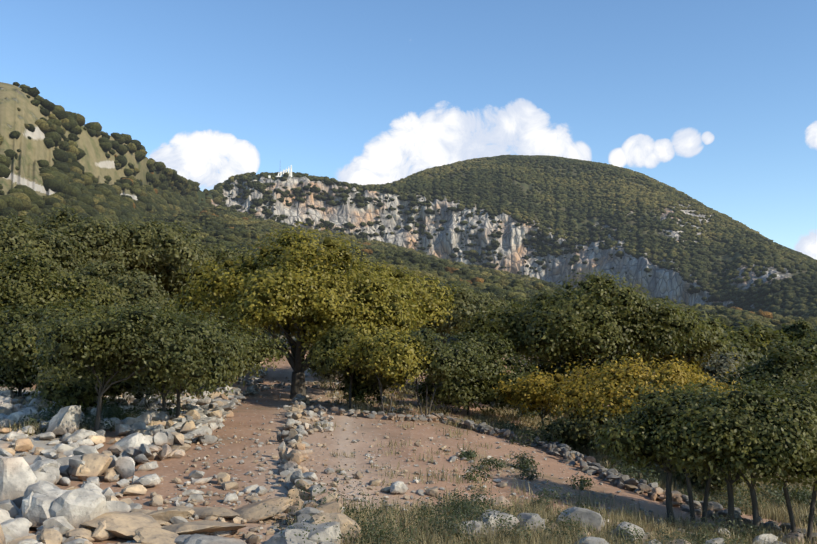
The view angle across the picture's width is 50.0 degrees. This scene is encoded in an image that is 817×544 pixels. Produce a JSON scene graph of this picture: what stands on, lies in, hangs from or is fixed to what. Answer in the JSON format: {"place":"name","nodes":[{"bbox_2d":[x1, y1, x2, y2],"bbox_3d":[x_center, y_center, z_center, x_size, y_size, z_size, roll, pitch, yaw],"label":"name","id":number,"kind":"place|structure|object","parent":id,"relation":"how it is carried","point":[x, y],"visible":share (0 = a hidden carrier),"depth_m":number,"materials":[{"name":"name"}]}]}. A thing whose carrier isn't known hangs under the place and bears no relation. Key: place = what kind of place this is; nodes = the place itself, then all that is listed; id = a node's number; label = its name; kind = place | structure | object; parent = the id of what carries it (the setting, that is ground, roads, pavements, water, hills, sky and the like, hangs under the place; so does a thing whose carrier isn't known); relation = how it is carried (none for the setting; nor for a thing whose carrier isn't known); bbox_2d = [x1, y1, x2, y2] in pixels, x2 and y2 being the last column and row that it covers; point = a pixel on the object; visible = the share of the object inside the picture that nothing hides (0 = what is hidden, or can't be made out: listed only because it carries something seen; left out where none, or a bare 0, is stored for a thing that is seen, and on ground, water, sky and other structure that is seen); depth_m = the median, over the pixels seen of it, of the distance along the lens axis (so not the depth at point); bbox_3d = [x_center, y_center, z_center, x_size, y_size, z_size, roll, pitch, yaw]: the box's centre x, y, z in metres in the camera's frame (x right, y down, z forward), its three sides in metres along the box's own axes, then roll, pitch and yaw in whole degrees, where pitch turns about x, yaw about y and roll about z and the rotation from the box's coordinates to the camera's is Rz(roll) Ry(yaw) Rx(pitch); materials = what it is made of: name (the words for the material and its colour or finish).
{"place":"outdoors","nodes":[
{"label":"outdoors","id":0,"kind":"place"},
{"bbox_2d":[0,82,816,543],"bbox_3d":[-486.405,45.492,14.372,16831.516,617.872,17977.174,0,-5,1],"label":"terrain","id":1,"kind":"structure","parent":0,"point":[660,282],"depth_m":44.91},
{"bbox_2d":[0,354,49,398],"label":"shrub","id":2,"kind":"object","parent":1,"relation":"on","point":[10,379],"visible":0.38,"depth_m":33.95,"materials":[{"name":"green plant"}]},
{"bbox_2d":[0,301,66,396],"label":"tree","id":3,"kind":"object","parent":1,"relation":"on","point":[15,318],"visible":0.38,"depth_m":33.23,"materials":[{"name":"green plant"}]},
{"bbox_2d":[0,210,94,284],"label":"tree","id":4,"kind":"object","parent":1,"relation":"on","point":[43,240],"visible":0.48,"depth_m":53.10,"materials":[{"name":"green plant"}]},
{"bbox_2d":[0,244,125,385],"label":"tree","id":5,"kind":"object","parent":1,"relation":"on","point":[25,291],"visible":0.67,"depth_m":42.82,"materials":[{"name":"green plant"}]},
{"bbox_2d":[0,295,139,371],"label":"tree","id":6,"kind":"object","parent":1,"relation":"on","point":[78,307],"visible":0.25,"depth_m":34.56,"materials":[{"name":"green plant"}]},
{"bbox_2d":[29,364,120,412],"bbox_3d":[-11.138,3.942,28.809,3.057,2.190,3.209,0,-5,1],"label":"shrub","id":7,"kind":"object","parent":1,"relation":"on","point":[66,398],"visible":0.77,"depth_m":28.19,"materials":[{"name":"green plant"}]},
{"bbox_2d":[30,360,143,410],"bbox_3d":[-11.052,3.801,30.136,3.635,2.722,4.059,2,-5,-26],"label":"shrub","id":8,"kind":"object","parent":1,"relation":"on","point":[125,386],"visible":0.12,"depth_m":29.71,"materials":[{"name":"green plant"}]},
{"bbox_2d":[26,204,163,278],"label":"tree","id":9,"kind":"object","parent":1,"relation":"on","point":[98,237],"visible":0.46,"depth_m":60.10,"materials":[{"name":"green plant"}]},
{"bbox_2d":[39,254,184,320],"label":"tree","id":10,"kind":"object","parent":1,"relation":"on","point":[134,285],"visible":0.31,"depth_m":47.29,"materials":[{"name":"green plant"}]},
{"bbox_2d":[25,349,203,403],"bbox_3d":[-11.060,3.648,32.666,6.511,3.508,6.520,0,-5,1],"label":"shrub","id":11,"kind":"object","parent":1,"relation":"on","point":[118,377],"depth_m":31.98,"materials":[{"name":"green plant"}]},
{"bbox_2d":[83,365,161,405],"bbox_3d":[-10.716,3.590,31.181,3.998,3.391,4.044,0,-5,1],"label":"shrub","id":12,"kind":"object","parent":1,"relation":"on","point":[138,395],"depth_m":31.25,"materials":[{"name":"green plant"}]},
{"bbox_2d":[27,293,253,431],"bbox_3d":[-7.455,2.765,24.766,6.252,4.206,5.678,0,-5,1],"label":"tree","id":13,"kind":"object","parent":1,"relation":"on","point":[137,338],"visible":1,"depth_m":23.75,"materials":[{"name":"green plant"}]},
{"bbox_2d":[84,214,231,301],"bbox_3d":[-19.289,0.907,66.392,13.275,10.754,13.677,4,-6,-38],"label":"tree","id":14,"kind":"object","parent":1,"relation":"on","point":[174,248],"visible":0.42,"depth_m":63.63,"materials":[{"name":"green plant"}]},
{"bbox_2d":[88,358,239,412],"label":"tree","id":15,"kind":"object","parent":1,"relation":"on","point":[160,387],"visible":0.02,"depth_m":27.55,"materials":[{"name":"green plant"}]},
{"bbox_2d":[127,375,210,408],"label":"shrub","id":16,"kind":"object","parent":1,"relation":"on","point":[150,389],"visible":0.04,"depth_m":33.18,"materials":[{"name":"green plant"}]},
{"bbox_2d":[200,297,224,314],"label":"tree","id":17,"kind":"object","parent":1,"relation":"on","point":[214,304],"depth_m":80.25,"materials":[{"name":"green plant"}]},
{"bbox_2d":[147,244,284,320],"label":"tree","id":18,"kind":"object","parent":1,"relation":"on","point":[214,252],"visible":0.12,"depth_m":67.68,"materials":[{"name":"green plant"}]},
{"bbox_2d":[192,370,243,393],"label":"shrub","id":19,"kind":"object","parent":1,"relation":"on","point":[217,385],"depth_m":43.83,"materials":[{"name":"green plant"}]},
{"bbox_2d":[153,304,288,417],"bbox_3d":[-6.685,3.168,28.816,5.346,4.093,5.749,0,-5,1],"label":"tree","id":20,"kind":"object","parent":1,"relation":"on","point":[256,357],"visible":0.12,"depth_m":28.03,"materials":[{"name":"green plant"}]},
{"bbox_2d":[220,316,278,335],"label":"tree","id":21,"kind":"object","parent":1,"relation":"on","point":[260,328],"visible":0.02,"depth_m":63.94,"materials":[{"name":"green plant"}]},
{"bbox_2d":[232,326,289,373],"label":"tree","id":22,"kind":"object","parent":1,"relation":"on","point":[269,336],"visible":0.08,"depth_m":54.68,"materials":[{"name":"green plant"}]},
{"bbox_2d":[276,165,291,177],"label":"zalongo monument","id":23,"kind":"object","parent":1,"relation":"on","point":[289,172],"visible":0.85,"depth_m":867.25,"materials":[{"name":"concrete"}]},
{"bbox_2d":[160,220,430,398],"bbox_3d":[-5.556,2.111,44.280,13.369,9.033,13.945,0,-5,1],"label":"tree","id":24,"kind":"object","parent":1,"relation":"on","point":[297,298],"visible":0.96,"depth_m":41.68,"materials":[{"name":"green plant"}]},
{"bbox_2d":[307,361,353,391],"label":"shrub","id":25,"kind":"object","parent":1,"relation":"on","point":[324,377],"visible":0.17,"depth_m":48.86,"materials":[{"name":"green plant"}]},
{"bbox_2d":[301,322,399,408],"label":"tree","id":26,"kind":"object","parent":1,"relation":"on","point":[334,339],"visible":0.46,"depth_m":38.08,"materials":[{"name":"green plant"}]},
{"bbox_2d":[331,369,391,406],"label":"shrub","id":27,"kind":"object","parent":1,"relation":"on","point":[359,394],"visible":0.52,"depth_m":39.62,"materials":[{"name":"green plant"}]},
{"bbox_2d":[338,364,420,406],"bbox_3d":[-1.500,4.914,39.821,4.199,3.062,3.478,-4,-6,42],"label":"shrub","id":28,"kind":"object","parent":1,"relation":"on","point":[383,381],"visible":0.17,"depth_m":39.05,"materials":[{"name":"green plant"}]},
{"bbox_2d":[327,326,437,415],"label":"tree","id":29,"kind":"object","parent":1,"relation":"on","point":[391,359],"visible":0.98,"depth_m":35.66,"materials":[{"name":"green plant"}]},
{"bbox_2d":[317,255,458,332],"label":"oak tree","id":30,"kind":"object","parent":1,"relation":"on","point":[426,297],"visible":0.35,"depth_m":52.02,"materials":[{"name":"green plant"}]},
{"bbox_2d":[0,82,816,333],"bbox_3d":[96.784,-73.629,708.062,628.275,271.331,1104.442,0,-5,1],"label":"forest trees","id":31,"kind":"object","parent":1,"relation":"on","point":[68,180],"visible":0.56,"depth_m":736.86,"materials":[{"name":"green plant"}]},
{"bbox_2d":[0,362,816,543],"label":"rocks","id":32,"kind":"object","parent":1,"relation":"on","point":[89,511],"visible":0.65,"depth_m":18.45,"materials":[{"name":"stone"}]},
{"bbox_2d":[0,378,816,543],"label":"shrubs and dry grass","id":33,"kind":"object","parent":1,"relation":"on","point":[772,505],"visible":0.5,"depth_m":19.59,"materials":[{"name":"green plant"}]},
{"bbox_2d":[383,320,490,417],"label":"tree","id":34,"kind":"object","parent":1,"relation":"on","point":[462,362],"visible":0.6,"depth_m":36.36,"materials":[{"name":"green plant"}]},
{"bbox_2d":[427,325,450,340],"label":"tree","id":35,"kind":"object","parent":1,"relation":"on","point":[431,328],"visible":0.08,"depth_m":136.61,"materials":[{"name":"green plant"}]},
{"bbox_2d":[410,374,492,414],"bbox_3d":[2.305,5.730,41.579,4.452,2.472,4.668,0,-5,1],"label":"shrub","id":36,"kind":"object","parent":1,"relation":"on","point":[460,395],"visible":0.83,"depth_m":40.52,"materials":[{"name":"green plant"}]},
{"bbox_2d":[417,361,498,408],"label":"tree","id":37,"kind":"object","parent":1,"relation":"on","point":[433,383],"depth_m":47.21,"materials":[{"name":"green plant"}]},
{"bbox_2d":[411,278,518,342],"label":"oak tree","id":38,"kind":"object","parent":1,"relation":"on","point":[464,302],"visible":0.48,"depth_m":68.92,"materials":[{"name":"green plant"}]},
{"bbox_2d":[439,327,523,415],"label":"tree","id":39,"kind":"object","parent":1,"relation":"on","point":[487,370],"visible":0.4,"depth_m":41.34,"materials":[{"name":"green plant"}]},
{"bbox_2d":[472,354,555,422],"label":"tree","id":40,"kind":"object","parent":1,"relation":"on","point":[505,378],"visible":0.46,"depth_m":41.25,"materials":[{"name":"green plant"}]},
{"bbox_2d":[510,300,542,369],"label":"tree","id":41,"kind":"object","parent":1,"relation":"on","point":[520,311],"visible":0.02,"depth_m":72.93,"materials":[{"name":"green plant"}]},
{"bbox_2d":[486,366,578,431],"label":"yellow tree","id":42,"kind":"object","parent":1,"relation":"on","point":[526,390],"visible":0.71,"depth_m":38.50,"materials":[{"name":"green plant"}]},
{"bbox_2d":[536,403,570,419],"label":"tree","id":43,"kind":"object","parent":1,"relation":"on","point":[551,409],"visible":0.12,"depth_m":47.69,"materials":[{"name":"green plant"}]},
{"bbox_2d":[521,356,628,412],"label":"tree","id":44,"kind":"object","parent":1,"relation":"on","point":[548,369],"visible":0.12,"depth_m":52.08,"materials":[{"name":"green plant"}]},
{"bbox_2d":[536,404,624,453],"bbox_3d":[7.068,6.003,32.726,4.436,2.481,3.971,0,-5,1],"label":"shrub","id":45,"kind":"object","parent":1,"relation":"on","point":[577,434],"visible":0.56,"depth_m":32.35,"materials":[{"name":"green plant"}]},
{"bbox_2d":[561,360,604,404],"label":"tree","id":46,"kind":"object","parent":1,"relation":"on","point":[570,362],"visible":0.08,"depth_m":50.23,"materials":[{"name":"green plant"}]},
{"bbox_2d":[451,268,717,370],"bbox_3d":[9.937,4.369,50.892,12.776,8.954,13.565,4,-6,-40],"label":"tree","id":47,"kind":"object","parent":1,"relation":"on","point":[564,325],"visible":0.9,"depth_m":48.20,"materials":[{"name":"green plant"}]},
{"bbox_2d":[538,353,745,431],"bbox_3d":[9.070,5.369,34.338,7.760,4.611,7.941,0,-5,1],"label":"yellow tree","id":48,"kind":"object","parent":1,"relation":"on","point":[609,386],"visible":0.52,"depth_m":32.92,"materials":[{"name":"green plant"}]},
{"bbox_2d":[586,384,733,522],"bbox_3d":[6.072,4.429,20.871,3.527,3.550,3.687,-1,-5,14],"label":"tree","id":49,"kind":"object","parent":1,"relation":"on","point":[636,442],"visible":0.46,"depth_m":20.52,"materials":[{"name":"green plant"}]},
{"bbox_2d":[604,379,733,438],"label":"tree","id":50,"kind":"object","parent":1,"relation":"on","point":[715,384],"depth_m":31.10,"materials":[{"name":"green plant"}]},
{"bbox_2d":[621,303,736,368],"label":"tree","id":51,"kind":"object","parent":1,"relation":"on","point":[710,344],"visible":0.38,"depth_m":65.39,"materials":[{"name":"green plant"}]},
{"bbox_2d":[622,379,757,522],"bbox_3d":[6.922,4.427,20.897,3.180,3.738,3.388,-2,-5,27],"label":"tree","id":52,"kind":"object","parent":1,"relation":"on","point":[668,411],"visible":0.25,"depth_m":20.59,"materials":[{"name":"green plant"}]},
{"bbox_2d":[652,347,739,378],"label":"tree","id":53,"kind":"object","parent":1,"relation":"on","point":[699,364],"visible":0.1,"depth_m":70.17,"materials":[{"name":"green plant"}]},
{"bbox_2d":[654,462,750,491],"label":"tree","id":54,"kind":"object","parent":1,"relation":"on","point":[695,474],"depth_m":28.34,"materials":[{"name":"green plant"}]},
{"bbox_2d":[643,457,771,489],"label":"tree","id":55,"kind":"object","parent":1,"relation":"on","point":[662,471],"visible":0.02,"depth_m":28.17,"materials":[{"name":"green plant"}]},
{"bbox_2d":[674,460,758,497],"bbox_3d":[9.253,6.117,26.643,2.575,2.180,2.944,-2,-5,20],"label":"bush","id":56,"kind":"object","parent":1,"relation":"on","point":[695,480],"visible":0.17,"depth_m":25.96,"materials":[{"name":"green plant"}]},
{"bbox_2d":[698,348,745,390],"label":"tree","id":57,"kind":"object","parent":1,"relation":"on","point":[722,365],"visible":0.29,"depth_m":47.95,"materials":[{"name":"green plant"}]},
{"bbox_2d":[704,318,743,337],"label":"tree","id":58,"kind":"object","parent":1,"relation":"on","point":[727,329],"depth_m":118.55,"materials":[{"name":"green plant"}]},
{"bbox_2d":[648,372,816,530],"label":"tree","id":59,"kind":"object","parent":1,"relation":"on","point":[760,465],"visible":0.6,"depth_m":19.11,"materials":[{"name":"green plant"}]},
{"bbox_2d":[650,385,816,531],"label":"tree","id":60,"kind":"object","parent":1,"relation":"on","point":[729,481],"visible":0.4,"depth_m":19.41,"materials":[{"name":"green plant"}]},
{"bbox_2d":[721,336,763,370],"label":"tree","id":61,"kind":"object","parent":1,"relation":"on","point":[746,353],"visible":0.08,"depth_m":75.73,"materials":[{"name":"green plant"}]},
{"bbox_2d":[716,322,769,346],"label":"tree","id":62,"kind":"object","parent":1,"relation":"on","point":[752,335],"visible":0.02,"depth_m":123.02,"materials":[{"name":"green plant"}]},
{"bbox_2d":[720,322,783,359],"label":"tree","id":63,"kind":"object","parent":1,"relation":"on","point":[749,339],"visible":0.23,"depth_m":83.95,"materials":[{"name":"green plant"}]},
{"bbox_2d":[738,346,775,373],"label":"tree","id":64,"kind":"object","parent":1,"relation":"on","point":[757,354],"visible":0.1,"depth_m":81.81,"materials":[{"name":"green plant"}]},
{"bbox_2d":[734,323,790,347],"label":"tree","id":65,"kind":"object","parent":1,"relation":"on","point":[772,334],"visible":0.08,"depth_m":140.88,"materials":[{"name":"green plant"}]},
{"bbox_2d":[709,335,816,398],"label":"dark tree","id":66,"kind":"object","parent":1,"relation":"on","point":[796,363],"visible":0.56,"depth_m":41.23,"materials":[{"name":"green plant"}]},
{"bbox_2d":[735,372,816,543],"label":"tree","id":67,"kind":"object","parent":1,"relation":"on","point":[813,440],"visible":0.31,"depth_m":19.55,"materials":[{"name":"green plant"}]},
{"bbox_2d":[774,367,816,478],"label":"tree","id":68,"kind":"object","parent":1,"relation":"on","point":[809,411],"visible":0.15,"depth_m":19.97,"materials":[{"name":"green plant"}]},
{"bbox_2d":[775,319,816,341],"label":"tree","id":69,"kind":"object","parent":1,"relation":"on","point":[798,332],"visible":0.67,"depth_m":153.10,"materials":[{"name":"green plant"}]},
{"bbox_2d":[791,329,816,375],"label":"dark tree","id":70,"kind":"object","parent":1,"relation":"on","point":[814,338],"visible":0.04,"depth_m":52.80,"materials":[{"name":"green plant"}]},
{"bbox_2d":[0,0,816,259],"label":"sky","id":71,"kind":"structure","parent":0,"point":[714,102],"materials":[{"name":"blue"}]}
]}

